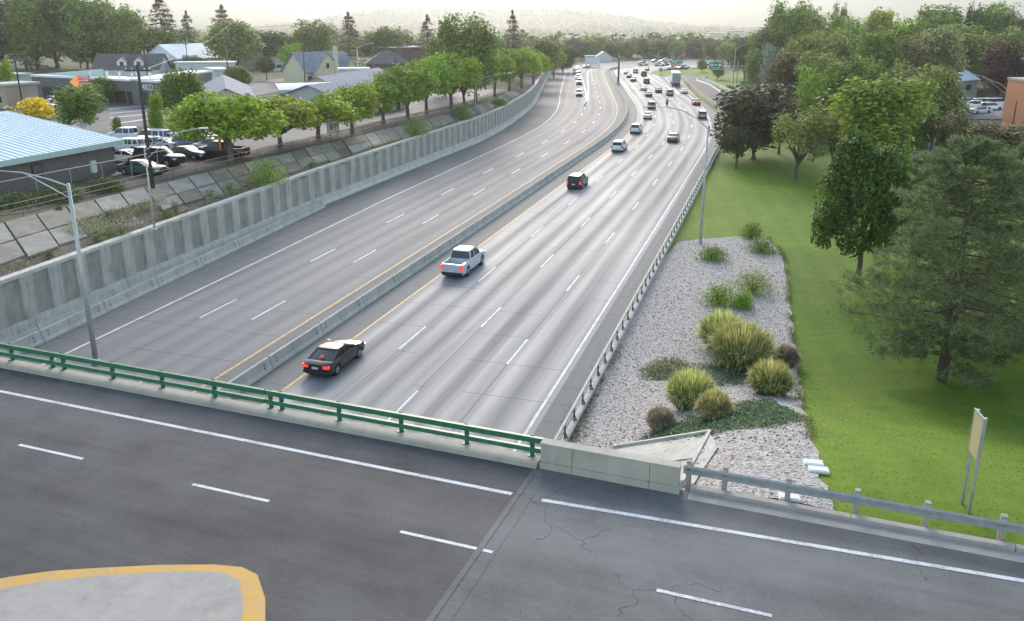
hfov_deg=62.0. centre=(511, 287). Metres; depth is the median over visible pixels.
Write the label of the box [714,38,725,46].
broadleaf tree
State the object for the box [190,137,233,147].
suv car
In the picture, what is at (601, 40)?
broadleaf tree
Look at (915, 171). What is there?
pine tree
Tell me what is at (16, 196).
shrub
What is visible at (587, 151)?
concrete barrier
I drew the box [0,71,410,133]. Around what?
street
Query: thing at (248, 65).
house
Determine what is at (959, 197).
pine tree
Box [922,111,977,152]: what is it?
broadleaf tree
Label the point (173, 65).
cypress tree
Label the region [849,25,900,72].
broadleaf tree
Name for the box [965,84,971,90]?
window
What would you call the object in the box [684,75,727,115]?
ramp road
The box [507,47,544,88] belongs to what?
broadleaf tree
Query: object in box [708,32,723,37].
town block
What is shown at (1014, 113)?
utility pole
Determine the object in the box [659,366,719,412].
ornamental grass
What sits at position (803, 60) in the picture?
broadleaf tree
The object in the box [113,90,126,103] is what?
window
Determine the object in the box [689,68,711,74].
verge lawn
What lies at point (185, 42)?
utility pole
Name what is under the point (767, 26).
broadleaf tree
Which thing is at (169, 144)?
sedan car
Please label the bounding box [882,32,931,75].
broadleaf tree
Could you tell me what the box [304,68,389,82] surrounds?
shop building
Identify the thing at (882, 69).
broadleaf tree
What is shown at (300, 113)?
broadleaf tree
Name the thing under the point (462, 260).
pickup truck
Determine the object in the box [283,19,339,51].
broadleaf tree
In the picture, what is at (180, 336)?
westbound road
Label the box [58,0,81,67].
conifer tree
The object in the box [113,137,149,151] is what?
suv car
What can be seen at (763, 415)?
ground cover
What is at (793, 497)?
utility box
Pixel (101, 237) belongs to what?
shrub
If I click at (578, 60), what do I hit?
ground
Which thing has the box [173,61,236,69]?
flat roof building
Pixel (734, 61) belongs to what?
street lamp
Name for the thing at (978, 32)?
broadleaf tree
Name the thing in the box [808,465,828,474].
utility box
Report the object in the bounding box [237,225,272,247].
concrete barrier
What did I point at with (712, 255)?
shrub
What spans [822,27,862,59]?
broadleaf tree
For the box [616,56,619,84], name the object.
signal post
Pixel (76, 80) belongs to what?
shop sign
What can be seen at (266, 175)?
shrub
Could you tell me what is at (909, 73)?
broadleaf tree
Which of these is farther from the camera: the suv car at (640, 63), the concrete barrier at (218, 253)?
the suv car at (640, 63)
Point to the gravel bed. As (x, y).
(776, 466)
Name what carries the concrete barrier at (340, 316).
on the median shoulder at (284, 375)
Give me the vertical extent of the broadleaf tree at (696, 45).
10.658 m
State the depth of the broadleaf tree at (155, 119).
108.49 m
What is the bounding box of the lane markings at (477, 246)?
[41,64,710,450]
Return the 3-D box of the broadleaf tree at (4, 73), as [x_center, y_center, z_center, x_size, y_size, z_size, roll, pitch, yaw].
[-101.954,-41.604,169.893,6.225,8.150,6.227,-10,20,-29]
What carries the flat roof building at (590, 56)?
on the ground at (578, 60)
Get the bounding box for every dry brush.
[0,101,507,274]
[66,193,195,234]
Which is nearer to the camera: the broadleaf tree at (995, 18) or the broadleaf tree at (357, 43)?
the broadleaf tree at (995, 18)
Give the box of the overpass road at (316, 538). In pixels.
[0,368,532,620]
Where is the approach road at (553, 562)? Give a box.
[434,466,1023,620]
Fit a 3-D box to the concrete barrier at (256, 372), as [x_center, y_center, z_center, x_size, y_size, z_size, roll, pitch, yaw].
[-15.487,5.399,48.285,0.620,0.820,6.070,5,18,16]
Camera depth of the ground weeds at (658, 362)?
50.71 m
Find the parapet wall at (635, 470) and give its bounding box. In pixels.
[540,438,681,494]
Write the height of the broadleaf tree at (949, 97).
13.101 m
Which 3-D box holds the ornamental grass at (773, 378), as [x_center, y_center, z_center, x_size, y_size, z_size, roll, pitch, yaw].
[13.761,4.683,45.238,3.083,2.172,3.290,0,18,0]
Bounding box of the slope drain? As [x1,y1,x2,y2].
[611,429,717,485]
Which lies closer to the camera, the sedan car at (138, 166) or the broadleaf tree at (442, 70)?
the sedan car at (138, 166)
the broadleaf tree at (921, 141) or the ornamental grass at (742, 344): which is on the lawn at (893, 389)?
the broadleaf tree at (921, 141)
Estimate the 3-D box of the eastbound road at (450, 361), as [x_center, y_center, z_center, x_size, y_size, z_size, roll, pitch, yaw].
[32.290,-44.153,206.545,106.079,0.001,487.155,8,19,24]
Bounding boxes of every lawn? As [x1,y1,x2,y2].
[649,68,698,75]
[665,74,1023,544]
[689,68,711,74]
[716,80,800,130]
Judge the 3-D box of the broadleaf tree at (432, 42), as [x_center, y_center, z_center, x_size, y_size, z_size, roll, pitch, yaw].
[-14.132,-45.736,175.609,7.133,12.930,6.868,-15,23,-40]
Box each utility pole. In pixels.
[7,52,22,100]
[124,65,154,187]
[139,44,147,75]
[181,35,188,56]
[218,24,229,76]
[296,22,305,81]
[400,30,401,65]
[1011,101,1017,128]
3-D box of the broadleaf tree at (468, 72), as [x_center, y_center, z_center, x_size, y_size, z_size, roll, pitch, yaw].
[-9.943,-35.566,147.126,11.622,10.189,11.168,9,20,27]
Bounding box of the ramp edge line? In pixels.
[696,78,727,96]
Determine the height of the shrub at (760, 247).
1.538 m
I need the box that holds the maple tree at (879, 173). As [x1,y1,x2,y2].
[810,128,923,283]
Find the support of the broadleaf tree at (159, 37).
on the ground at (257, 75)
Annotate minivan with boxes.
[131,128,171,137]
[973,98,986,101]
[984,97,1004,105]
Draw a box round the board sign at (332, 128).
[327,123,338,138]
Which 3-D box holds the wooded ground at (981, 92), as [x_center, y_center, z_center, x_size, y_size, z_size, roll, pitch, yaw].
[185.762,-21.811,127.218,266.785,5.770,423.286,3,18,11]
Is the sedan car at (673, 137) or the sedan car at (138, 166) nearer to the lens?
the sedan car at (138, 166)
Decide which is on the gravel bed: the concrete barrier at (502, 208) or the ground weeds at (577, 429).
the ground weeds at (577, 429)
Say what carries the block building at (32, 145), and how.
on the ground at (257, 75)
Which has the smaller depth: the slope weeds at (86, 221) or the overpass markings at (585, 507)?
the overpass markings at (585, 507)
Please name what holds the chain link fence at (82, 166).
on the fence verge
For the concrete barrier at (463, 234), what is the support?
on the median shoulder at (284, 375)
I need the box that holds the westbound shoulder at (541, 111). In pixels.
[10,62,731,363]
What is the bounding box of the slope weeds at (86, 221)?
[61,197,170,236]
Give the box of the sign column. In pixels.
[79,114,86,129]
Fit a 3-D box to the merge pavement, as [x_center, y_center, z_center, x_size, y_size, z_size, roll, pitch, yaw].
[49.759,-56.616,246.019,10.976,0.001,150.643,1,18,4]
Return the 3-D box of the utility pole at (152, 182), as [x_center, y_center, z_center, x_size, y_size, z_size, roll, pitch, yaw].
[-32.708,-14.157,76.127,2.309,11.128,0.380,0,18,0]
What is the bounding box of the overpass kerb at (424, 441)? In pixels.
[0,357,539,468]
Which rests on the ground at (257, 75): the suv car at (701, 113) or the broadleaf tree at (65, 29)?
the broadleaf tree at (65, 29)
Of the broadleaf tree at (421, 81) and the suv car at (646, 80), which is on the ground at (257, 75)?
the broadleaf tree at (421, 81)
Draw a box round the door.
[142,92,150,105]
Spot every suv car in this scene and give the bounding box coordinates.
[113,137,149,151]
[131,145,185,166]
[136,135,159,145]
[170,136,197,145]
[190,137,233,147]
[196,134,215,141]
[566,173,588,188]
[576,89,582,95]
[611,140,627,151]
[630,123,642,133]
[638,61,648,65]
[641,70,646,75]
[643,78,649,83]
[647,101,655,108]
[654,62,665,65]
[665,89,673,95]
[696,110,706,118]
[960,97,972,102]
[978,102,1003,109]
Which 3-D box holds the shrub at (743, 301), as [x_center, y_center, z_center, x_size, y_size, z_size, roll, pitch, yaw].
[16.580,0.861,61.423,2.002,1.485,2.063,0,18,0]
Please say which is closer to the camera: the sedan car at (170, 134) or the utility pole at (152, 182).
the utility pole at (152, 182)
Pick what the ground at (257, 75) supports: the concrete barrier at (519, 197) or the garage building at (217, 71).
the garage building at (217, 71)
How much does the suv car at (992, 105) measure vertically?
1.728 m
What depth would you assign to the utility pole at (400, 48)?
205.42 m
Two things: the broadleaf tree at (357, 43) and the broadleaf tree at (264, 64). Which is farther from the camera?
the broadleaf tree at (357, 43)
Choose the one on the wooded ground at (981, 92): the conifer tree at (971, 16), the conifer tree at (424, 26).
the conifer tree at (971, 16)
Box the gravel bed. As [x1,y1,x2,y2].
[569,236,833,509]
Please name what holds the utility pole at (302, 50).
on the ground at (257, 75)
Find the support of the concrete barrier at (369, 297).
on the median shoulder at (284, 375)
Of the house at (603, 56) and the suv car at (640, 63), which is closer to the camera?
the suv car at (640, 63)
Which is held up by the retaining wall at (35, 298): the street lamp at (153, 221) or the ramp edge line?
the street lamp at (153, 221)
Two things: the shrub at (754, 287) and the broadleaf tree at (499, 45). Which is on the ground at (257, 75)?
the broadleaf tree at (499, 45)
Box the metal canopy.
[275,82,326,94]
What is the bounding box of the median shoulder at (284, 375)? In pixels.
[195,64,731,404]
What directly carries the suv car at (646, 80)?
on the eastbound road at (450, 361)
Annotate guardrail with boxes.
[683,459,1023,540]
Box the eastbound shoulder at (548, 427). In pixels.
[522,67,721,455]
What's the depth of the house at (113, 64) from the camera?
227.78 m
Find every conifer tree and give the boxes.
[0,0,22,65]
[0,8,53,69]
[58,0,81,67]
[144,0,184,43]
[173,10,198,43]
[208,4,233,24]
[333,11,371,66]
[410,14,436,60]
[501,9,528,79]
[964,0,984,30]
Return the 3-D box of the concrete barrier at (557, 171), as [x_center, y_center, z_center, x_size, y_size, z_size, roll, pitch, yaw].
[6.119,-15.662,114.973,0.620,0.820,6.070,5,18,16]
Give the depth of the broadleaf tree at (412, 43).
307.33 m
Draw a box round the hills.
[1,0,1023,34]
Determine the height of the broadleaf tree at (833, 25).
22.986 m
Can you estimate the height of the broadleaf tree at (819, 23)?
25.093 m
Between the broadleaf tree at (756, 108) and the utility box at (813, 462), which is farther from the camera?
the broadleaf tree at (756, 108)
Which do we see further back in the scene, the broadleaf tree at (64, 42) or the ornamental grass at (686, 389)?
the broadleaf tree at (64, 42)
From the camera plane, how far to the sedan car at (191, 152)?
92.90 m
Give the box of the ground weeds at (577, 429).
[559,364,604,440]
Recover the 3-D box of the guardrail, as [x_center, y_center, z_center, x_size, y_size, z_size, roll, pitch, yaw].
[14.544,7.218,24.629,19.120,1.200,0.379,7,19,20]
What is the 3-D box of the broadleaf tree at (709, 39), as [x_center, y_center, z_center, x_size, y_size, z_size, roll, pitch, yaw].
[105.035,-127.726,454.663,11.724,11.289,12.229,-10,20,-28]
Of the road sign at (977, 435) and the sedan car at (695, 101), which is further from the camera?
the sedan car at (695, 101)
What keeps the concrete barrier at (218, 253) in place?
on the westbound shoulder at (541, 111)
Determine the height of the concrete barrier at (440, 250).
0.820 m
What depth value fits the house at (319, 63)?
204.59 m
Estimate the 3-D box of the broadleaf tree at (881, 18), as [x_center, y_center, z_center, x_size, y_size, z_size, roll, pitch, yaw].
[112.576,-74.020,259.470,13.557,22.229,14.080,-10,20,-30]
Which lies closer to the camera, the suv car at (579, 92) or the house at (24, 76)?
the house at (24, 76)
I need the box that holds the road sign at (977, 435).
[960,408,987,513]
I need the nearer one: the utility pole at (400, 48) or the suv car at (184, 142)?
the suv car at (184, 142)
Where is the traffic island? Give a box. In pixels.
[0,564,265,620]
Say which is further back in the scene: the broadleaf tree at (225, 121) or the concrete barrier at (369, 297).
the broadleaf tree at (225, 121)
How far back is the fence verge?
93.79 m
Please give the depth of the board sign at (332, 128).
109.55 m
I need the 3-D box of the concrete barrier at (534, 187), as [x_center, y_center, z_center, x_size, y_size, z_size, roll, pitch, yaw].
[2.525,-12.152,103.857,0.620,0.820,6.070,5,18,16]
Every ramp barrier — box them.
[681,75,723,138]
[702,75,734,96]
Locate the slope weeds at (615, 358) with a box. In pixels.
[607,345,626,371]
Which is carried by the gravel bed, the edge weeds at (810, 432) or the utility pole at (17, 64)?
the edge weeds at (810, 432)
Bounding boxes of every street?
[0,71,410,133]
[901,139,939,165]
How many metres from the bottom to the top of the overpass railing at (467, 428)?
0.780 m
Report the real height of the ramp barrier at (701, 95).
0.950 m
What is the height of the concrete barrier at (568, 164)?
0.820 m
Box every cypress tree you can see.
[170,59,176,71]
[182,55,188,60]
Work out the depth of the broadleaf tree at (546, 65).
215.96 m
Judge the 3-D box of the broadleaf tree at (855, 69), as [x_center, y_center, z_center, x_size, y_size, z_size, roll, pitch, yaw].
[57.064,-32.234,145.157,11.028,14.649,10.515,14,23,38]
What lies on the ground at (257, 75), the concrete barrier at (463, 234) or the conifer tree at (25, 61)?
the conifer tree at (25, 61)
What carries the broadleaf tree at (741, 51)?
on the lawn at (893, 389)
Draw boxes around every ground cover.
[637,397,811,443]
[648,361,751,386]
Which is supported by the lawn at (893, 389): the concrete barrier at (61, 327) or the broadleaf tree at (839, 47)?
the broadleaf tree at (839, 47)
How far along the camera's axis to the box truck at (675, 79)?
261.72 m
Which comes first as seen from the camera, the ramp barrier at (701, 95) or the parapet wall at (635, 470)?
the parapet wall at (635, 470)
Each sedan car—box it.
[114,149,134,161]
[115,159,168,175]
[158,137,179,148]
[166,132,177,137]
[170,145,209,160]
[302,338,365,375]
[640,85,646,90]
[643,111,651,118]
[644,91,652,96]
[654,87,661,92]
[667,133,680,142]
[679,88,687,93]
[691,99,700,104]
[967,106,992,113]
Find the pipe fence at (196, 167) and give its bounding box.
[0,75,525,215]
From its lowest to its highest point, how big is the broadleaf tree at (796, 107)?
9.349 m
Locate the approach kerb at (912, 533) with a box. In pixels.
[688,484,1023,562]
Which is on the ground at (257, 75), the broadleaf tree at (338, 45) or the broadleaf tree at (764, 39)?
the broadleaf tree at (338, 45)
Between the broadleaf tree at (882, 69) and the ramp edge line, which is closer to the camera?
the broadleaf tree at (882, 69)
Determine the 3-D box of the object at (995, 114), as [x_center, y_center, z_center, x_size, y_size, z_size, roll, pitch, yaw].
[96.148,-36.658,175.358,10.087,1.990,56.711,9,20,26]
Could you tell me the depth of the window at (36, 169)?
76.33 m
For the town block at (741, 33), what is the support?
on the ground at (578, 60)
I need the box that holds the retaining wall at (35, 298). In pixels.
[0,67,564,343]
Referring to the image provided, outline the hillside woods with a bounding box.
[203,7,735,30]
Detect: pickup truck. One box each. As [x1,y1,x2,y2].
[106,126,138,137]
[197,140,249,157]
[440,245,485,276]
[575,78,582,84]
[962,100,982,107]
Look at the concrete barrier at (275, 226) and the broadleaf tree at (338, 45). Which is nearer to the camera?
the concrete barrier at (275, 226)
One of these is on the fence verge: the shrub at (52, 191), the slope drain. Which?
the shrub at (52, 191)
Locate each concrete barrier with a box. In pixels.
[0,331,43,358]
[38,302,106,342]
[102,278,158,312]
[154,257,202,287]
[199,240,239,265]
[209,357,272,398]
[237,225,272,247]
[267,324,323,369]
[269,212,300,232]
[297,200,325,218]
[318,296,364,334]
[361,273,399,306]
[396,254,428,282]
[426,237,454,262]
[452,223,476,245]
[474,210,495,230]
[494,199,512,217]
[511,189,527,205]
[526,180,541,195]
[540,172,553,185]
[552,165,564,177]
[563,158,574,169]
[573,152,583,163]
[583,147,591,156]
[591,142,599,151]
[598,137,606,145]
[605,132,611,140]
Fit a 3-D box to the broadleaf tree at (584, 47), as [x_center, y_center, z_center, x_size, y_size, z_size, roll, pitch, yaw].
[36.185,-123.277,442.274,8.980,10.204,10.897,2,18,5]
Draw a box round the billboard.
[585,57,599,66]
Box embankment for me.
[0,72,538,276]
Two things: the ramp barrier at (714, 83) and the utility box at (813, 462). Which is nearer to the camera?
the utility box at (813, 462)
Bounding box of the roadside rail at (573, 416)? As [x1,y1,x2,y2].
[554,134,722,441]
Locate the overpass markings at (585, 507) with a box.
[0,390,1023,616]
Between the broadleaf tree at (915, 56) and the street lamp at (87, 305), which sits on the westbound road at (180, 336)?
the street lamp at (87, 305)
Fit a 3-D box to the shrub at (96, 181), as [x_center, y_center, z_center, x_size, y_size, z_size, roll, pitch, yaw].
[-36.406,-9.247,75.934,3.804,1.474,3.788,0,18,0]
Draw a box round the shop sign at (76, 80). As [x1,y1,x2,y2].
[70,75,90,87]
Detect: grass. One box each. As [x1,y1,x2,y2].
[642,404,677,430]
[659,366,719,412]
[691,387,736,421]
[693,306,740,349]
[701,315,781,373]
[743,356,798,397]
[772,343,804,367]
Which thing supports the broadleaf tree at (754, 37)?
on the lawn at (893, 389)
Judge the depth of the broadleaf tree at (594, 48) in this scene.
451.43 m
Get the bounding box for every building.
[0,81,39,108]
[0,110,124,195]
[30,69,164,105]
[129,70,211,104]
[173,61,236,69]
[203,74,255,119]
[204,67,225,78]
[275,77,405,113]
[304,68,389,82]
[337,67,369,72]
[375,46,421,62]
[584,55,595,57]
[1001,77,1023,128]
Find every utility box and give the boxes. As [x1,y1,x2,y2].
[778,492,800,502]
[802,458,823,466]
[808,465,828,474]
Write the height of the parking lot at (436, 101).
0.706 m
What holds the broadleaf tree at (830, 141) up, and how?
on the lawn at (893, 389)
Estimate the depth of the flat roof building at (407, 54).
291.36 m
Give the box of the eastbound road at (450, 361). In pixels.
[265,65,730,451]
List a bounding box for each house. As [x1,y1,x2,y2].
[0,72,33,81]
[91,53,171,76]
[149,43,220,69]
[239,53,268,69]
[270,57,283,71]
[280,46,356,82]
[365,50,409,74]
[539,23,545,27]
[595,51,611,61]
[954,70,980,97]
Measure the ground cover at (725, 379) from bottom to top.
0.770 m
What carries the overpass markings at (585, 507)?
on the overpass road at (316, 538)
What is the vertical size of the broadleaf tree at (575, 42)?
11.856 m
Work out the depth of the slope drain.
35.58 m
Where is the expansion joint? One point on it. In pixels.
(466, 568)
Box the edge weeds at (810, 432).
[768,237,819,438]
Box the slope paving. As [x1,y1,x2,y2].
[0,90,519,264]
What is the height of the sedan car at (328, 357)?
1.443 m
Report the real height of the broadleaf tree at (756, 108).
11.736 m
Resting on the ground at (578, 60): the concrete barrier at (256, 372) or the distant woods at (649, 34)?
the distant woods at (649, 34)
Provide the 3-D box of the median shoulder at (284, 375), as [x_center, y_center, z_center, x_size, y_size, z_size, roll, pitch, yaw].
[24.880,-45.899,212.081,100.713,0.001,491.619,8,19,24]
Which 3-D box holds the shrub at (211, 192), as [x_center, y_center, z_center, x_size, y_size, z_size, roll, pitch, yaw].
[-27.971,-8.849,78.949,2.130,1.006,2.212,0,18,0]
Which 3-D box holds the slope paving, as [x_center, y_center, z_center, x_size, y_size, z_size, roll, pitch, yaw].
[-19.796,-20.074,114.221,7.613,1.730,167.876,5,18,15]
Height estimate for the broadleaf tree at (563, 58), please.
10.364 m
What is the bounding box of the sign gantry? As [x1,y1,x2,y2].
[709,62,748,88]
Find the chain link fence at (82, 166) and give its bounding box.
[0,149,169,204]
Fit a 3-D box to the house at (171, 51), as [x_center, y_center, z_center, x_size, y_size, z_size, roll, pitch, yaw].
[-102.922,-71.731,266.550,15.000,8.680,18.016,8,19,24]
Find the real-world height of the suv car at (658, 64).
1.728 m
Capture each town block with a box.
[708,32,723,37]
[724,30,745,36]
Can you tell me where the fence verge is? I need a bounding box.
[0,108,453,215]
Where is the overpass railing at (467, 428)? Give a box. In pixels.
[0,342,543,456]
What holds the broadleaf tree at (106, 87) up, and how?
on the ground at (257, 75)
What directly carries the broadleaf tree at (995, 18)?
on the wooded ground at (981, 92)
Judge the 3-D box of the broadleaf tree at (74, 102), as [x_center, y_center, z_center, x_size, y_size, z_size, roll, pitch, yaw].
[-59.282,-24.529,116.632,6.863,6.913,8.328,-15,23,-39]
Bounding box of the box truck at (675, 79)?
[670,71,680,86]
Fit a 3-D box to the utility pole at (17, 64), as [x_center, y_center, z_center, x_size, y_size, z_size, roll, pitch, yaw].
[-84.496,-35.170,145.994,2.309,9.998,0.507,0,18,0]
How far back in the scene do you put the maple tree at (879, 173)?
64.31 m
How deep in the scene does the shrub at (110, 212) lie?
68.78 m
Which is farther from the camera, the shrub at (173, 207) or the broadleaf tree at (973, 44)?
the broadleaf tree at (973, 44)
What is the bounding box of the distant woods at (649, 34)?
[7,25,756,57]
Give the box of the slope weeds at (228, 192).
[0,104,499,270]
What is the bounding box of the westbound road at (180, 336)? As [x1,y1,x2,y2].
[44,63,729,391]
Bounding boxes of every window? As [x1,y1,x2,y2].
[31,163,42,176]
[41,86,53,96]
[104,92,113,102]
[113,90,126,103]
[126,91,132,104]
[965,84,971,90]
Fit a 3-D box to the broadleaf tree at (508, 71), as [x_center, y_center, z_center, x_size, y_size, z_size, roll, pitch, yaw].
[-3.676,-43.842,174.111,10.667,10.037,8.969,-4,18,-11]
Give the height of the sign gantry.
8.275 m
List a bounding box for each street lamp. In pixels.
[0,170,99,364]
[143,127,208,229]
[475,73,500,112]
[643,106,708,243]
[727,42,755,90]
[959,72,1005,91]
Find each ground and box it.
[0,53,528,222]
[4,27,746,293]
[960,79,1018,174]
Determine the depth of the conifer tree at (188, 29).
274.21 m
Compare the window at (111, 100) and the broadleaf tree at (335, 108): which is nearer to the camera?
the broadleaf tree at (335, 108)
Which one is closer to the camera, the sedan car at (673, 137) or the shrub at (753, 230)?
the shrub at (753, 230)
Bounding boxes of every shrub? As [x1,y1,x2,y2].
[0,189,45,211]
[3,97,61,118]
[26,183,87,204]
[42,249,54,258]
[80,175,126,193]
[91,233,107,242]
[99,209,119,219]
[112,222,131,235]
[156,207,172,218]
[168,197,183,213]
[202,186,221,197]
[222,182,238,191]
[243,156,289,186]
[398,113,430,135]
[452,103,472,118]
[490,97,508,105]
[695,243,729,263]
[698,280,738,309]
[728,266,778,298]
[729,288,756,311]
[738,219,764,240]
[741,236,779,255]
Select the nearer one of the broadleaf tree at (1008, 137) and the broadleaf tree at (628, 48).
the broadleaf tree at (1008, 137)
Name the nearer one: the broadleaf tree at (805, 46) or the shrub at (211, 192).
the shrub at (211, 192)
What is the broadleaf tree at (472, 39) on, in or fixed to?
on the ground at (257, 75)
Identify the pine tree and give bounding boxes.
[824,130,1023,390]
[877,149,971,265]
[945,130,1023,348]
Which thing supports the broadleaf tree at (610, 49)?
on the ground at (578, 60)
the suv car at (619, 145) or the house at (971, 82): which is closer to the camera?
the suv car at (619, 145)
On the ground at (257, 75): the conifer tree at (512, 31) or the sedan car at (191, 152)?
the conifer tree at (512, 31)
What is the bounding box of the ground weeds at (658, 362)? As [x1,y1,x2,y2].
[637,355,690,379]
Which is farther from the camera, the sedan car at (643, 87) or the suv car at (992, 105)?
the sedan car at (643, 87)
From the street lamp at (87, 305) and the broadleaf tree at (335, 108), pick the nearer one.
the street lamp at (87, 305)
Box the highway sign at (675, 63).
[670,60,682,70]
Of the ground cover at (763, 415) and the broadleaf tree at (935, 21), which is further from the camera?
the broadleaf tree at (935, 21)
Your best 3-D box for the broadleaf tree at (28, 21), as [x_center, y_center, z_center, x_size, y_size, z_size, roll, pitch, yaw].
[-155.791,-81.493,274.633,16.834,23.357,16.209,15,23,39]
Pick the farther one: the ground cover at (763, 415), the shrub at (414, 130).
the shrub at (414, 130)
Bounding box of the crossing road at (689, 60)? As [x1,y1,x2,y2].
[571,57,732,66]
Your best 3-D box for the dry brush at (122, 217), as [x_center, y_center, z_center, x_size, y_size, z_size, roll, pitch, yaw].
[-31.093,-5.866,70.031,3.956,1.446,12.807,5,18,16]
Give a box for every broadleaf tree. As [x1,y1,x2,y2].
[0,0,54,69]
[0,57,16,81]
[1,0,87,67]
[50,82,108,125]
[51,26,117,64]
[54,2,107,69]
[58,0,122,63]
[90,75,115,101]
[100,7,160,52]
[102,3,146,29]
[109,117,122,131]
[133,27,179,52]
[145,89,163,128]
[153,67,205,118]
[160,90,294,163]
[200,18,266,65]
[222,64,253,85]
[251,29,283,58]
[253,56,276,79]
[253,94,324,149]
[277,41,301,67]
[278,33,298,59]
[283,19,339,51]
[285,89,363,139]
[326,40,353,54]
[326,82,383,133]
[352,40,371,55]
[359,25,412,57]
[360,80,416,122]
[369,63,440,119]
[396,29,411,45]
[404,55,457,113]
[410,39,426,60]
[424,35,454,94]
[424,50,483,108]
[432,11,500,103]
[464,53,503,101]
[490,48,518,97]
[493,36,504,49]
[500,47,530,91]
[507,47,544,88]
[519,46,553,84]
[521,37,562,74]
[550,49,567,76]
[555,44,579,71]
[564,37,584,54]
[576,40,589,58]
[586,40,600,54]
[595,36,608,52]
[600,41,620,56]
[619,40,637,58]
[628,36,647,57]
[639,43,654,55]
[646,39,663,56]
[655,40,670,57]
[667,40,685,58]
[685,38,703,57]
[697,59,707,70]
[701,40,722,61]
[702,37,715,57]
[708,81,807,159]
[711,60,725,79]
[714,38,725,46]
[716,42,736,63]
[717,124,761,168]
[727,35,758,79]
[731,36,742,46]
[743,45,762,88]
[746,27,764,65]
[751,26,792,88]
[757,42,784,84]
[760,49,812,107]
[762,17,773,39]
[764,0,818,43]
[767,33,826,79]
[769,104,831,179]
[777,95,801,153]
[790,49,845,121]
[792,4,828,40]
[793,63,840,118]
[807,29,857,68]
[814,11,844,39]
[814,71,945,166]
[815,108,845,157]
[816,54,880,126]
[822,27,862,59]
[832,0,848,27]
[840,16,867,44]
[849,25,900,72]
[860,6,900,42]
[865,58,909,81]
[879,17,928,65]
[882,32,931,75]
[892,64,929,88]
[894,99,941,159]
[910,63,969,149]
[911,12,955,34]
[911,24,969,89]
[914,3,969,31]
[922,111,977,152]
[943,22,987,43]
[954,31,1007,85]
[956,119,1023,162]
[976,0,1022,41]
[976,41,1023,97]
[991,14,1023,38]
[992,26,1023,88]
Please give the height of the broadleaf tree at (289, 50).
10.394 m
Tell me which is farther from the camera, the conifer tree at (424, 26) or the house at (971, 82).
the conifer tree at (424, 26)
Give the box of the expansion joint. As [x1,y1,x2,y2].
[426,469,549,620]
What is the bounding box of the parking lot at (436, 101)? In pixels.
[110,89,507,177]
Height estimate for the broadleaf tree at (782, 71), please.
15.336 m
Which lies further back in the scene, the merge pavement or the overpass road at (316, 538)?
the merge pavement
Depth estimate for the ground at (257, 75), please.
146.69 m
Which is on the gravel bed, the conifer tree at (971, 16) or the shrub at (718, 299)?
the shrub at (718, 299)
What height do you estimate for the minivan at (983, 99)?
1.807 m
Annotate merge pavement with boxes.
[665,76,696,97]
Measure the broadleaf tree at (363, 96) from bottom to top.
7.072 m
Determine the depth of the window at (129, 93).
156.18 m
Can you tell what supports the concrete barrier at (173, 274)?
on the westbound shoulder at (541, 111)
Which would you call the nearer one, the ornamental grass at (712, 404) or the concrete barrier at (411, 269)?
the ornamental grass at (712, 404)
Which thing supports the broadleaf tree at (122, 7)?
on the ground at (257, 75)
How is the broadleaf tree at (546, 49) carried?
on the embankment
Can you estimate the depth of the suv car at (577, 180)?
104.64 m

